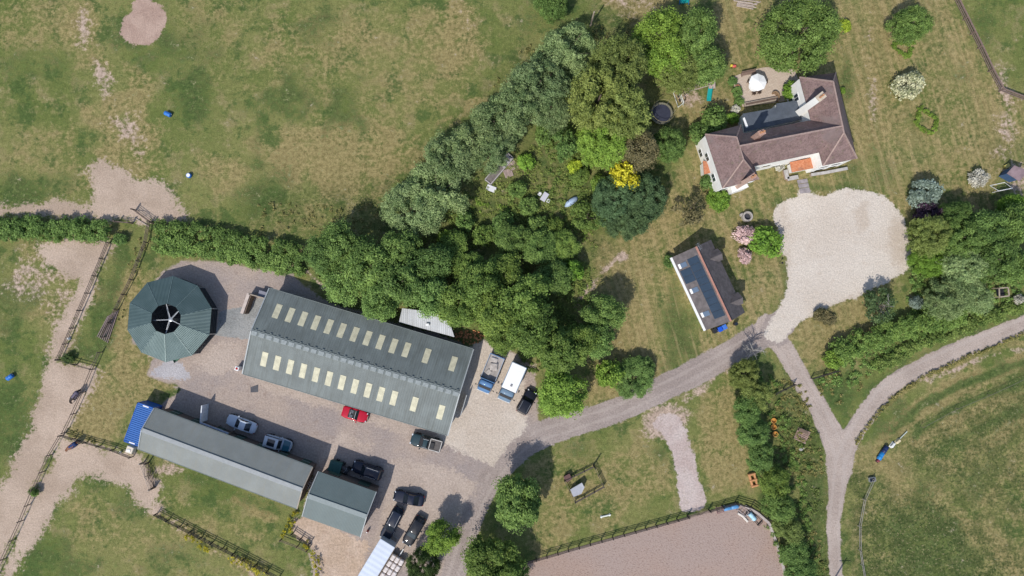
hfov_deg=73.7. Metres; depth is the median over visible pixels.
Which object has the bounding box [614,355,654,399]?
broadleaf tree
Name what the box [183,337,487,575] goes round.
worn yard
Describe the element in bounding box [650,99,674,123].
trampoline
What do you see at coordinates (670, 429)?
gravel spur
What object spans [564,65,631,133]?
broadleaf tree
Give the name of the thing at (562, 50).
willow
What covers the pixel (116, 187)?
dirt track
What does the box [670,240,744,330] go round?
cabin
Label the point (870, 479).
water trough
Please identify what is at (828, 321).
shrub
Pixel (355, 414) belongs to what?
parked car
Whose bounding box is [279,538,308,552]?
fence
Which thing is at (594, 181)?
shrub
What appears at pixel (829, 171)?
garden wall
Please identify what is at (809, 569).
broadleaf tree
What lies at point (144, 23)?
bare soil patch
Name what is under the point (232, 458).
stable block
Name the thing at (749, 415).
broadleaf tree
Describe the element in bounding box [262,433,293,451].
parked car
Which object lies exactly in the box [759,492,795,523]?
broadleaf tree
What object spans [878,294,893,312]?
dead tree
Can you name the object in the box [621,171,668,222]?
broadleaf tree
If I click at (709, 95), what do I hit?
slide
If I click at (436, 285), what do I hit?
broadleaf tree
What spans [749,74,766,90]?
parasol
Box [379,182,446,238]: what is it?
willow
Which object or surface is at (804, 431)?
bench seat
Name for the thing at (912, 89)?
shrub
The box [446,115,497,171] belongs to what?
willow
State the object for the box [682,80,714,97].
climbing frame
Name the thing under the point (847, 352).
hedge
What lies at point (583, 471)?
pen fence
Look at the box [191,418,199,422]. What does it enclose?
stable door
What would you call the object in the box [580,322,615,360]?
broadleaf tree
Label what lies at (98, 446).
fence
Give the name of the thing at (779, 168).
shrub
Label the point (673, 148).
broadleaf tree
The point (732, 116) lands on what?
shrub
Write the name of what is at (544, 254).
broadleaf tree
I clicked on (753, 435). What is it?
broadleaf tree
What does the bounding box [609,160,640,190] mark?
shrub
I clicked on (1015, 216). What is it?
broadleaf tree
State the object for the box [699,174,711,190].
shrub
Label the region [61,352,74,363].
shrub
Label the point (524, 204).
shrub
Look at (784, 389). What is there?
fence
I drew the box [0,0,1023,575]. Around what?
ground
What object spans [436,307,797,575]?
driveway road
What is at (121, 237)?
shrub
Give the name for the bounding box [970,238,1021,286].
broadleaf tree
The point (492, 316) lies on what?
broadleaf tree
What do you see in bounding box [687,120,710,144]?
shrub
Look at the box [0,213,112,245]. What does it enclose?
hedge
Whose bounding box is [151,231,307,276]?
hedge
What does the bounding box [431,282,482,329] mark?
broadleaf tree
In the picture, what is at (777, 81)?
patio
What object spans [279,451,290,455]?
stable door
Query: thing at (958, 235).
broadleaf tree
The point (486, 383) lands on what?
lorry
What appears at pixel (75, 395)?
horse
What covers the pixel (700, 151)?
window
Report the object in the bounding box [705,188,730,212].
shrub
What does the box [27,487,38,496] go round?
shrub
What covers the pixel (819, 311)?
shrub
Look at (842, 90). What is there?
shrub
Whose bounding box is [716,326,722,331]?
wheelie bin
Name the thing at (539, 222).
shrub
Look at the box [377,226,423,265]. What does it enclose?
broadleaf tree
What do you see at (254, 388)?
rubber mat
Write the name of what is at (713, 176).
window
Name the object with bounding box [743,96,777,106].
planting trough
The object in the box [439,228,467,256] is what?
broadleaf tree
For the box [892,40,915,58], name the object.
box hedge
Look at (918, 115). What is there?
box hedge
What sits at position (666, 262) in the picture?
shrub
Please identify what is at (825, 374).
fence
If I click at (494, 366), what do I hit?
canvas bundle
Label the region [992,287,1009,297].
wooden frame
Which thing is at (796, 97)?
window
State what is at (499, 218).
shrub
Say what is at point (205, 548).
flowering weeds
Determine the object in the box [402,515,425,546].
parked car
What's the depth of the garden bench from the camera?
101.13 m
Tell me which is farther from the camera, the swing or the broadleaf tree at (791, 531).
the swing
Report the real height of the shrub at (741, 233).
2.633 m
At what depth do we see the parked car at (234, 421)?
98.25 m
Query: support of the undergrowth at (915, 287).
on the ground at (348, 108)
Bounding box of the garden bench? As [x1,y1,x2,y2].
[741,68,756,76]
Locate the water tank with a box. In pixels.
[125,444,136,453]
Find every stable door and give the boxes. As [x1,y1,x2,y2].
[169,410,182,414]
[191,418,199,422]
[234,434,247,439]
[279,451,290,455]
[300,458,311,463]
[329,471,342,476]
[358,479,370,486]
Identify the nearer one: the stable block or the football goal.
the stable block
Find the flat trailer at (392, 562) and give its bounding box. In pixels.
[379,549,405,575]
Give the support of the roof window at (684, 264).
in the cabin
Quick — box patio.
[734,67,797,106]
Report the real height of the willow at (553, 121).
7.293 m
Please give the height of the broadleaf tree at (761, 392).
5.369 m
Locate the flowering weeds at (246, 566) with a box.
[228,556,264,575]
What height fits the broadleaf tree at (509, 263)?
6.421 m
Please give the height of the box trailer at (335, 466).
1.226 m
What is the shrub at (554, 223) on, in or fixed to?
on the ground at (348, 108)
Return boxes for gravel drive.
[758,185,914,347]
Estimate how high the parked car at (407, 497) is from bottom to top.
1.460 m
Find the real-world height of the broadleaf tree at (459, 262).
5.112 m
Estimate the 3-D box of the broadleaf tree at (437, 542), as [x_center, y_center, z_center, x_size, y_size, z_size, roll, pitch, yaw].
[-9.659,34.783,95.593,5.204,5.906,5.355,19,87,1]
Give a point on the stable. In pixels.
(342, 501)
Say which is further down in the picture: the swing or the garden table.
the garden table
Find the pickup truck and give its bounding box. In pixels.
[410,432,442,452]
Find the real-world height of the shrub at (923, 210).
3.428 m
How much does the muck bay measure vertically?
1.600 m
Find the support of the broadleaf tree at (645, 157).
on the ground at (348, 108)
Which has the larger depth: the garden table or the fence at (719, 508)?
the garden table
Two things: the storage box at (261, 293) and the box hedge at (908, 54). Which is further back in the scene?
the box hedge at (908, 54)
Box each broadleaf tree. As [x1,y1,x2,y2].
[300,231,344,275]
[318,217,368,272]
[318,262,362,306]
[340,234,395,290]
[357,281,401,322]
[375,258,429,308]
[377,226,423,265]
[405,546,441,575]
[406,271,448,318]
[409,242,453,277]
[420,517,464,556]
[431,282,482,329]
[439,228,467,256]
[451,249,485,283]
[455,257,502,308]
[460,534,520,575]
[467,286,516,337]
[484,321,519,356]
[490,250,524,292]
[491,220,532,254]
[491,473,541,535]
[495,273,556,324]
[502,557,530,575]
[504,302,559,357]
[522,228,559,265]
[533,0,568,24]
[534,259,573,295]
[534,369,589,419]
[536,326,586,375]
[550,227,582,261]
[551,128,578,162]
[561,322,607,360]
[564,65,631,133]
[570,199,605,230]
[574,122,628,170]
[578,292,628,331]
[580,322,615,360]
[586,30,652,88]
[590,174,633,226]
[600,84,652,145]
[605,192,652,241]
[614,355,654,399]
[615,126,660,174]
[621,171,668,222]
[629,5,685,57]
[643,41,688,78]
[653,50,699,95]
[653,126,686,163]
[670,190,705,227]
[676,2,719,55]
[689,42,728,86]
[727,356,759,389]
[733,394,760,425]
[735,420,770,447]
[739,380,774,413]
[745,443,773,474]
[752,0,844,76]
[757,462,791,500]
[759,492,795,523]
[771,516,804,544]
[779,539,810,567]
[783,558,819,575]
[862,287,897,324]
[884,4,934,46]
[904,213,953,259]
[906,247,949,278]
[921,276,969,320]
[932,211,982,258]
[936,248,990,286]
[938,199,974,223]
[954,208,1011,248]
[956,280,994,315]
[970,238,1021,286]
[994,193,1023,211]
[995,201,1023,245]
[999,250,1023,286]
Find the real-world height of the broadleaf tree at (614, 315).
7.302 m
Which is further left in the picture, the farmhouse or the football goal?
the farmhouse
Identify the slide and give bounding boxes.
[707,87,712,100]
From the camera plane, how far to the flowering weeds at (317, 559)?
97.65 m
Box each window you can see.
[678,261,687,268]
[690,287,698,293]
[698,148,702,157]
[700,311,709,317]
[711,173,715,182]
[793,92,799,101]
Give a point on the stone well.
(746, 216)
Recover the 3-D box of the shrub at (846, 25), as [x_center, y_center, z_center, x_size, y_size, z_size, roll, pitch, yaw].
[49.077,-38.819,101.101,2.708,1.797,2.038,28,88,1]
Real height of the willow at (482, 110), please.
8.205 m
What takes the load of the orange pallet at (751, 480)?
on the ground at (348, 108)
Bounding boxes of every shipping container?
[123,400,161,445]
[358,533,396,575]
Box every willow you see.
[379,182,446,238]
[402,160,470,222]
[422,129,479,194]
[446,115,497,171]
[468,100,523,152]
[475,132,515,175]
[488,74,546,138]
[507,52,572,111]
[530,87,571,136]
[535,19,598,80]
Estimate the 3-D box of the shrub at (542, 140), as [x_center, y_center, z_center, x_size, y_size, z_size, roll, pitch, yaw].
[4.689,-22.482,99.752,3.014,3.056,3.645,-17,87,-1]
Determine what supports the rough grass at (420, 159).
on the ground at (348, 108)
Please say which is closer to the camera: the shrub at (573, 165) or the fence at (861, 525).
the fence at (861, 525)
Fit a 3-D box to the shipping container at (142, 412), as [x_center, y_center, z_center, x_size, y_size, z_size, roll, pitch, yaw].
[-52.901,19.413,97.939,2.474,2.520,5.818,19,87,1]
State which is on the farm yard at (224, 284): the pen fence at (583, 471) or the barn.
the barn
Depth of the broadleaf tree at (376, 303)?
93.51 m
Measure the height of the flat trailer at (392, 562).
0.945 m
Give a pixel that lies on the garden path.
(802, 186)
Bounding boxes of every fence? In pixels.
[0,434,63,564]
[54,242,110,359]
[54,359,89,368]
[58,435,133,458]
[60,351,102,433]
[100,220,151,337]
[153,513,275,575]
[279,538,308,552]
[290,532,310,545]
[527,516,689,563]
[564,467,604,503]
[708,502,771,521]
[773,384,796,394]
[810,370,840,378]
[857,479,875,575]
[923,380,1022,427]
[955,0,1023,99]
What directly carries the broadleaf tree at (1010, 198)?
on the ground at (348, 108)
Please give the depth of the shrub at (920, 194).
98.16 m
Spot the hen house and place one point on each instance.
(577, 489)
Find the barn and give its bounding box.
[242,288,473,435]
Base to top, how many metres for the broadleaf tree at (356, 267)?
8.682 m
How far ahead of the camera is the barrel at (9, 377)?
98.92 m
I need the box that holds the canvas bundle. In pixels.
[485,357,497,374]
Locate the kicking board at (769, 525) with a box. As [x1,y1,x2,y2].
[745,505,785,575]
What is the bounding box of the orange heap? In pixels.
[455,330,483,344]
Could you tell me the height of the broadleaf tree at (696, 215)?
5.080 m
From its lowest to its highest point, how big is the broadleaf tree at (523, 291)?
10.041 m
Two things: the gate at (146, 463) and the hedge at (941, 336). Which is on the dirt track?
the gate at (146, 463)
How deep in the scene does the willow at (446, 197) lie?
95.73 m
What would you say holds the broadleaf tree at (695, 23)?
on the ground at (348, 108)
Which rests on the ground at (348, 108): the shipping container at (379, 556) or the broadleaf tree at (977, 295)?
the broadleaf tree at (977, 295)
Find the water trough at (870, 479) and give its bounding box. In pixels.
[868,476,875,481]
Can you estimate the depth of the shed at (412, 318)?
97.50 m
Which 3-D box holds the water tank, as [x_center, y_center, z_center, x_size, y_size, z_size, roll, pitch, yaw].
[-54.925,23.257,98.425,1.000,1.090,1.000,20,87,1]
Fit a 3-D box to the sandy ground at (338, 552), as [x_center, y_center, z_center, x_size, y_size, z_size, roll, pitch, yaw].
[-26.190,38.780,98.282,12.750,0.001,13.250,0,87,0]
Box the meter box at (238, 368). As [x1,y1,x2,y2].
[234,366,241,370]
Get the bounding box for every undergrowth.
[309,128,597,373]
[418,123,591,241]
[740,371,823,575]
[817,226,1023,388]
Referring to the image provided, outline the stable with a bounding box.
[302,468,378,537]
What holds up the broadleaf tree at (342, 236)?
on the ground at (348, 108)
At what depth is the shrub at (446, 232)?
98.56 m
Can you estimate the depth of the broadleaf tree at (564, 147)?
97.31 m
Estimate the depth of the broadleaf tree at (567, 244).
97.05 m
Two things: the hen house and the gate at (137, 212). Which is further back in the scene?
the gate at (137, 212)
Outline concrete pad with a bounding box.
[213,296,263,341]
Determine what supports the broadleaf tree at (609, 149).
on the ground at (348, 108)
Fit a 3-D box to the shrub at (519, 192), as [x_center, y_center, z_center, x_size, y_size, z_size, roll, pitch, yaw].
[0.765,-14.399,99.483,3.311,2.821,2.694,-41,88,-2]
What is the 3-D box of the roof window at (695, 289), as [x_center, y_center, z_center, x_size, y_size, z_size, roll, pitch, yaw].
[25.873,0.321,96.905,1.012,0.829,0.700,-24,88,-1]
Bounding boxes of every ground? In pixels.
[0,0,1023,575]
[286,511,374,575]
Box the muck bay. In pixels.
[240,293,263,313]
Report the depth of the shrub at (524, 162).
99.45 m
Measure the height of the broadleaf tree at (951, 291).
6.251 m
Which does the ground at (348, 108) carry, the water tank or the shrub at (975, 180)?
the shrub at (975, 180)
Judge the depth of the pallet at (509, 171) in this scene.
100.74 m
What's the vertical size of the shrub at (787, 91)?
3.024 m
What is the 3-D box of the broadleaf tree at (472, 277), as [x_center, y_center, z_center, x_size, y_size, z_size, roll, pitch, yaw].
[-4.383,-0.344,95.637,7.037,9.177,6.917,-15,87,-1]
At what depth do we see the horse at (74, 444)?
97.68 m
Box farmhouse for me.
[695,72,857,194]
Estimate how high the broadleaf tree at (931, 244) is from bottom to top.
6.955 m
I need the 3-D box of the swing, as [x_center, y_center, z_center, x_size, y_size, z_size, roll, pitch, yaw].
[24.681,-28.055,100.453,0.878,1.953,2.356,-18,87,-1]
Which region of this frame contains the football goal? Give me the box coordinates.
[990,182,1011,192]
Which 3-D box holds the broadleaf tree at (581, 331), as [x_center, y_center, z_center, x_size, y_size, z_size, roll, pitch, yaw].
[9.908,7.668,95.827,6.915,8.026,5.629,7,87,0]
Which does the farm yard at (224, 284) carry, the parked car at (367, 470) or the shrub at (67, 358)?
the parked car at (367, 470)
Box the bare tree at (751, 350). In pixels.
[742,341,766,360]
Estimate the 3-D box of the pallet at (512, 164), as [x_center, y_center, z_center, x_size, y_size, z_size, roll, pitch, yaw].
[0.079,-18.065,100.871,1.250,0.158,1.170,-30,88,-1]
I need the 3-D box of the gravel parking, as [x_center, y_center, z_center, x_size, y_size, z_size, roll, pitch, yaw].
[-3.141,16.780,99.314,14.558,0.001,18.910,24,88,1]
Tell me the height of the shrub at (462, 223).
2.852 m
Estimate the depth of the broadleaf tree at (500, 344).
94.36 m
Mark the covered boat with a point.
(571, 201)
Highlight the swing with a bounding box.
[673,93,683,106]
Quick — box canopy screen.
[200,404,234,433]
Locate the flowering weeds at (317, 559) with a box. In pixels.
[302,539,320,575]
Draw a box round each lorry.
[475,353,504,393]
[496,361,526,402]
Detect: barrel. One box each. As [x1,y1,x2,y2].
[5,373,14,380]
[164,111,171,116]
[877,451,884,460]
[881,445,888,453]
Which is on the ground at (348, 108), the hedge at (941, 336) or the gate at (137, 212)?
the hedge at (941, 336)
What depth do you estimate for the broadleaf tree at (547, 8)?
97.94 m
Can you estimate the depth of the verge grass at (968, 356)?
99.15 m
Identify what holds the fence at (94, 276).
on the dirt track
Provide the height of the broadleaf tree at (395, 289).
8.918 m
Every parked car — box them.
[226,414,257,433]
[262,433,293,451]
[341,405,368,422]
[351,460,383,480]
[380,506,403,538]
[393,489,424,505]
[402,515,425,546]
[516,388,536,414]
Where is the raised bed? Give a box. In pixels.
[485,153,513,184]
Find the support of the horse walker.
on the farm yard at (224, 284)
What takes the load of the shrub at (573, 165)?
on the ground at (348, 108)
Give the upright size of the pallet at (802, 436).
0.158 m
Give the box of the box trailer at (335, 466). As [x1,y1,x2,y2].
[327,459,342,473]
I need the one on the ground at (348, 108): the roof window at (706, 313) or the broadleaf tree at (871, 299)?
the broadleaf tree at (871, 299)
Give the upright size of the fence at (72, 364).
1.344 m
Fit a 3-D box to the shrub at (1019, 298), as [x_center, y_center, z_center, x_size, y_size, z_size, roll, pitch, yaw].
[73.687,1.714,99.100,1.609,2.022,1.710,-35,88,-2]
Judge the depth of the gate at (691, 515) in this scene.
97.71 m
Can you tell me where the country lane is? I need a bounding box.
[753,310,1023,575]
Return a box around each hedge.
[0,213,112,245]
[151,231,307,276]
[152,218,302,254]
[828,304,968,364]
[869,302,1023,373]
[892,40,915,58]
[913,105,938,134]
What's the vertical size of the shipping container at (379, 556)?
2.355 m
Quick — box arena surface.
[524,505,782,575]
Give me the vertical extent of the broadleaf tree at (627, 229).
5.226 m
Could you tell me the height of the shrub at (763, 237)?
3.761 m
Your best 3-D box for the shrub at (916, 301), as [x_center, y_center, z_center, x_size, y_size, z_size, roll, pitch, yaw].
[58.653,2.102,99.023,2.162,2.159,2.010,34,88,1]
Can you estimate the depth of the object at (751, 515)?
97.97 m
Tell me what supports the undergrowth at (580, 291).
on the ground at (348, 108)
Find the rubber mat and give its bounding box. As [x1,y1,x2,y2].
[251,385,257,392]
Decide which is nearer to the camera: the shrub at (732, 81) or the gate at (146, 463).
the gate at (146, 463)
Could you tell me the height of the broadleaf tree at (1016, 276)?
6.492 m
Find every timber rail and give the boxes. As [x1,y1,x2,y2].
[98,315,109,337]
[103,312,114,340]
[105,311,116,341]
[107,310,118,342]
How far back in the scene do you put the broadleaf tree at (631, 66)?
92.30 m
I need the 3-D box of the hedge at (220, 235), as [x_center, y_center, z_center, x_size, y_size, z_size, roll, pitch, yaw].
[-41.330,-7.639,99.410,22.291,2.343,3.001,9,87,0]
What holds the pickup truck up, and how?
on the farm yard at (224, 284)
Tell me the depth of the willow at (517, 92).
94.63 m
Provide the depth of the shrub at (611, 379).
96.47 m
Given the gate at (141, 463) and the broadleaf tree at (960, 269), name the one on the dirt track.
the gate at (141, 463)
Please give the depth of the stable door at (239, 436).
97.92 m
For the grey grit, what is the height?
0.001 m
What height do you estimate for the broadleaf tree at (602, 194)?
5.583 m
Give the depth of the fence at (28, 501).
97.71 m
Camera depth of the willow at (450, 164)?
95.06 m
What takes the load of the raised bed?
on the ground at (348, 108)
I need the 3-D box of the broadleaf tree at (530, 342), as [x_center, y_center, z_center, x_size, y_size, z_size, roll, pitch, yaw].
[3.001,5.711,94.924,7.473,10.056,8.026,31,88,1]
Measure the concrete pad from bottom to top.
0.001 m
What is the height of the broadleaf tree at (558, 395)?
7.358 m
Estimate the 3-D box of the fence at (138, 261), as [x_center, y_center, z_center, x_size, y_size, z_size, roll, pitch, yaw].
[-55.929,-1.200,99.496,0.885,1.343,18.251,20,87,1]
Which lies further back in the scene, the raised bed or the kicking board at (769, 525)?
the raised bed
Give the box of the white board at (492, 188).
[486,184,495,192]
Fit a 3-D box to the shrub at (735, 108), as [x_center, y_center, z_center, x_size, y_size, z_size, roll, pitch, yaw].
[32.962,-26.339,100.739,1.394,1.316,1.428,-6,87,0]
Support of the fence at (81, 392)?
on the dirt track
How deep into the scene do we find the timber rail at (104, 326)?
99.68 m
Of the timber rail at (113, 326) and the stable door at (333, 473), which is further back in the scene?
the timber rail at (113, 326)
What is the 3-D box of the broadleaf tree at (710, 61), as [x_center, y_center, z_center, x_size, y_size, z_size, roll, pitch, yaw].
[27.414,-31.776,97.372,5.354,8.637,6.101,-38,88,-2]
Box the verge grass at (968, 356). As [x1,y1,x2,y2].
[854,331,1023,444]
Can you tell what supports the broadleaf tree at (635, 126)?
on the ground at (348, 108)
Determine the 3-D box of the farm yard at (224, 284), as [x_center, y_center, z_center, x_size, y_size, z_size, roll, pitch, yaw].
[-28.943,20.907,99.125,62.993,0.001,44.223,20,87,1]
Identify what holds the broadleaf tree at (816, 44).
on the ground at (348, 108)
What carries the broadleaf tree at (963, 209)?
on the ground at (348, 108)
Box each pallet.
[503,169,512,177]
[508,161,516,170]
[747,472,758,487]
[793,427,810,443]
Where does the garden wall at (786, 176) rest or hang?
on the ground at (348, 108)
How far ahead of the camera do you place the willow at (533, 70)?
94.58 m
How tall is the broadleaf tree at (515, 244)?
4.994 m
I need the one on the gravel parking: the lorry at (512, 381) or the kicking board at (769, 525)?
the lorry at (512, 381)
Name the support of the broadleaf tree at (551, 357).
on the ground at (348, 108)
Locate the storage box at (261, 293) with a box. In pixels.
[258,290,266,296]
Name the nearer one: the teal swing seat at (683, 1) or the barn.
the barn
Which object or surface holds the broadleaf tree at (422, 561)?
on the ground at (348, 108)
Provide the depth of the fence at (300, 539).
97.59 m
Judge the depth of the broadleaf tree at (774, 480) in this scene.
94.98 m
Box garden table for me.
[540,192,548,201]
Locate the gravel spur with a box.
[648,409,709,515]
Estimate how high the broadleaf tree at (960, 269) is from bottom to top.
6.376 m
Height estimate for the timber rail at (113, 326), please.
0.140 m
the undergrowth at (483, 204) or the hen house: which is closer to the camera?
the hen house
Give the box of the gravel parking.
[429,334,533,473]
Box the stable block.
[138,407,316,508]
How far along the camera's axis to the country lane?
99.33 m
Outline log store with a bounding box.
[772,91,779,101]
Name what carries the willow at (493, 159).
on the ground at (348, 108)
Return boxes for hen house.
[570,483,584,496]
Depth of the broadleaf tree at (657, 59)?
94.87 m
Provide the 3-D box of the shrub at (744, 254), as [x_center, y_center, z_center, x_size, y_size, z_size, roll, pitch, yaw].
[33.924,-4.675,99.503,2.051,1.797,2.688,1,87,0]
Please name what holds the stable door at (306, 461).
in the stable block
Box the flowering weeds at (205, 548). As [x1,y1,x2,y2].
[184,533,209,552]
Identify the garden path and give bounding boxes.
[797,179,810,193]
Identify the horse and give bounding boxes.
[65,441,80,451]
[69,389,80,403]
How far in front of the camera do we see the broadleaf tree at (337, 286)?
94.41 m
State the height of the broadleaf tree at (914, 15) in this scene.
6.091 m
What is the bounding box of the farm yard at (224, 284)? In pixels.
[126,255,542,575]
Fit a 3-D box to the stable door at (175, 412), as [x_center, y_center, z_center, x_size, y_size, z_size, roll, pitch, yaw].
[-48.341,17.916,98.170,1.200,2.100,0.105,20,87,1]
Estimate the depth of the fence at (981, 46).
100.75 m
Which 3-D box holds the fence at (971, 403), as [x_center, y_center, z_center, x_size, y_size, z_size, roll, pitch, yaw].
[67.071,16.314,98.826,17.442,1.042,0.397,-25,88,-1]
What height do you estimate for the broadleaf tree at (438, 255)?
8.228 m
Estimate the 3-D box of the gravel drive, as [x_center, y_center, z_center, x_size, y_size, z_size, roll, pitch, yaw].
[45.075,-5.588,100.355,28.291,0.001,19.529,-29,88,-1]
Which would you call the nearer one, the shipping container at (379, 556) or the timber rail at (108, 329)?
the shipping container at (379, 556)
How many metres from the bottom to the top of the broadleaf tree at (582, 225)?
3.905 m
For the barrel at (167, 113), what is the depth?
100.71 m
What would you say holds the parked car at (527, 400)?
on the gravel parking
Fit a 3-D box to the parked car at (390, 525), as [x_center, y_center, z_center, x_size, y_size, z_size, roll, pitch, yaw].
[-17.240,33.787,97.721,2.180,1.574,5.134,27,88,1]
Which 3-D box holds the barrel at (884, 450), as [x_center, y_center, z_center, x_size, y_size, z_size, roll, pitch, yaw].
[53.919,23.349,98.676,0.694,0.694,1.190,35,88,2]
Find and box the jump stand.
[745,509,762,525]
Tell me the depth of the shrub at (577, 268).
97.16 m
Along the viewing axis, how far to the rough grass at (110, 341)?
98.99 m
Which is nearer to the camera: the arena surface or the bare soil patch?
the arena surface
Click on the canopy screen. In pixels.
(204, 413)
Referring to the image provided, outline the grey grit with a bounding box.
[145,357,196,385]
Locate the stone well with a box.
[739,211,752,221]
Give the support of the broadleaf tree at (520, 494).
on the ground at (348, 108)
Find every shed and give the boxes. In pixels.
[399,308,453,336]
[999,165,1023,181]
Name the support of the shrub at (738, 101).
on the ground at (348, 108)
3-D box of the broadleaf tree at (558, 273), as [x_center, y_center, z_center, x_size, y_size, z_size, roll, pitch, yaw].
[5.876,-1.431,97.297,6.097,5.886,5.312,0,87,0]
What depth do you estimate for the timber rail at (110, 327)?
99.69 m
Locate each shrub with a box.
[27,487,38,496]
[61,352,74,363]
[111,233,128,245]
[436,229,451,243]
[455,211,474,232]
[471,225,494,246]
[492,210,513,231]
[506,180,526,198]
[517,153,535,171]
[518,197,538,216]
[527,215,549,233]
[535,124,552,147]
[546,216,563,233]
[564,259,584,281]
[567,159,582,173]
[569,167,589,187]
[575,128,595,143]
[590,173,609,191]
[595,358,625,387]
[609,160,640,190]
[663,254,673,267]
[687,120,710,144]
[699,103,728,132]
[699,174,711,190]
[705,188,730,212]
[726,112,739,124]
[727,76,737,85]
[730,104,739,113]
[731,86,742,97]
[732,225,755,244]
[734,96,744,105]
[737,247,751,264]
[747,225,784,257]
[775,164,784,171]
[781,80,795,100]
[813,306,829,321]
[821,349,843,369]
[823,313,837,326]
[839,18,851,32]
[840,87,845,94]
[888,70,925,100]
[906,178,944,208]
[908,295,923,309]
[912,200,943,222]
[967,168,990,188]
[1012,294,1023,304]
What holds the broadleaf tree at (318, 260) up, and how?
on the ground at (348, 108)
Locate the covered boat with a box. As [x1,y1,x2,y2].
[565,196,577,206]
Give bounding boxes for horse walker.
[127,276,217,361]
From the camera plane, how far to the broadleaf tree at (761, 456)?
95.00 m
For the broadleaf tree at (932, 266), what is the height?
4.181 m
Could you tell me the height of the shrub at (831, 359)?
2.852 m
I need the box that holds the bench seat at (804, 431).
[798,428,809,434]
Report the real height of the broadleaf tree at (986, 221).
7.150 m
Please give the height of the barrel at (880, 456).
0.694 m
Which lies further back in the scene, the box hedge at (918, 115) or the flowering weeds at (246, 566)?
the box hedge at (918, 115)
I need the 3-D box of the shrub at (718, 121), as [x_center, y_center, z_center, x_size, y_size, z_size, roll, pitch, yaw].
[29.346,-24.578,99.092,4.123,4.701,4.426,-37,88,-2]
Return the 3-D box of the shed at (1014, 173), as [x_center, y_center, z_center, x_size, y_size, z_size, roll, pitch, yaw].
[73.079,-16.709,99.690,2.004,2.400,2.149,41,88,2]
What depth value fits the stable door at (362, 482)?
97.41 m
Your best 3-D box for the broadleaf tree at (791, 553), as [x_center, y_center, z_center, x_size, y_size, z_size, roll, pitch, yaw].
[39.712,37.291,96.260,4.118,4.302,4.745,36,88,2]
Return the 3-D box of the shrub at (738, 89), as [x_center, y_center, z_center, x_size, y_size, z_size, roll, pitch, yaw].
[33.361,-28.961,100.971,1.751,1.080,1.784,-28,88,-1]
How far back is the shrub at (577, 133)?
99.54 m
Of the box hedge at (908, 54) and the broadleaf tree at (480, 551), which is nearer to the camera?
the broadleaf tree at (480, 551)
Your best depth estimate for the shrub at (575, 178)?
99.66 m
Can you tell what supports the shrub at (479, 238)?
on the ground at (348, 108)
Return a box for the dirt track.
[0,147,198,575]
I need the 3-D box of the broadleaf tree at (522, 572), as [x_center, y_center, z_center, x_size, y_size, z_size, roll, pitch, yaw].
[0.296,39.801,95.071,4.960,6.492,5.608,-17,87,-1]
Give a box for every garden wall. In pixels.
[782,170,798,180]
[809,167,847,176]
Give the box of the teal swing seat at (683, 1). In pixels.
[679,0,688,4]
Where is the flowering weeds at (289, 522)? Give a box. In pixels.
[281,511,298,538]
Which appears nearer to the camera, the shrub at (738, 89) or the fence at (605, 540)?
the fence at (605, 540)
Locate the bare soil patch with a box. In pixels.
[116,0,168,49]
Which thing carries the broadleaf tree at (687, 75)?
on the ground at (348, 108)
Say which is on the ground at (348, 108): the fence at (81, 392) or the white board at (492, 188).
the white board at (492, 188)
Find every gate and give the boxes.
[130,208,153,223]
[138,462,150,490]
[143,462,155,489]
[687,510,710,518]
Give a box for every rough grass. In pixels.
[64,229,313,575]
[257,44,534,235]
[592,17,868,573]
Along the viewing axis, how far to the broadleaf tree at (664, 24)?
94.36 m
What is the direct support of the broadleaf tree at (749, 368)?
on the ground at (348, 108)
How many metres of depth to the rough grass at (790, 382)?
99.09 m
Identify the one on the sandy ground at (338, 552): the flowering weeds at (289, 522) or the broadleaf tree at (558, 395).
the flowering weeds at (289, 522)

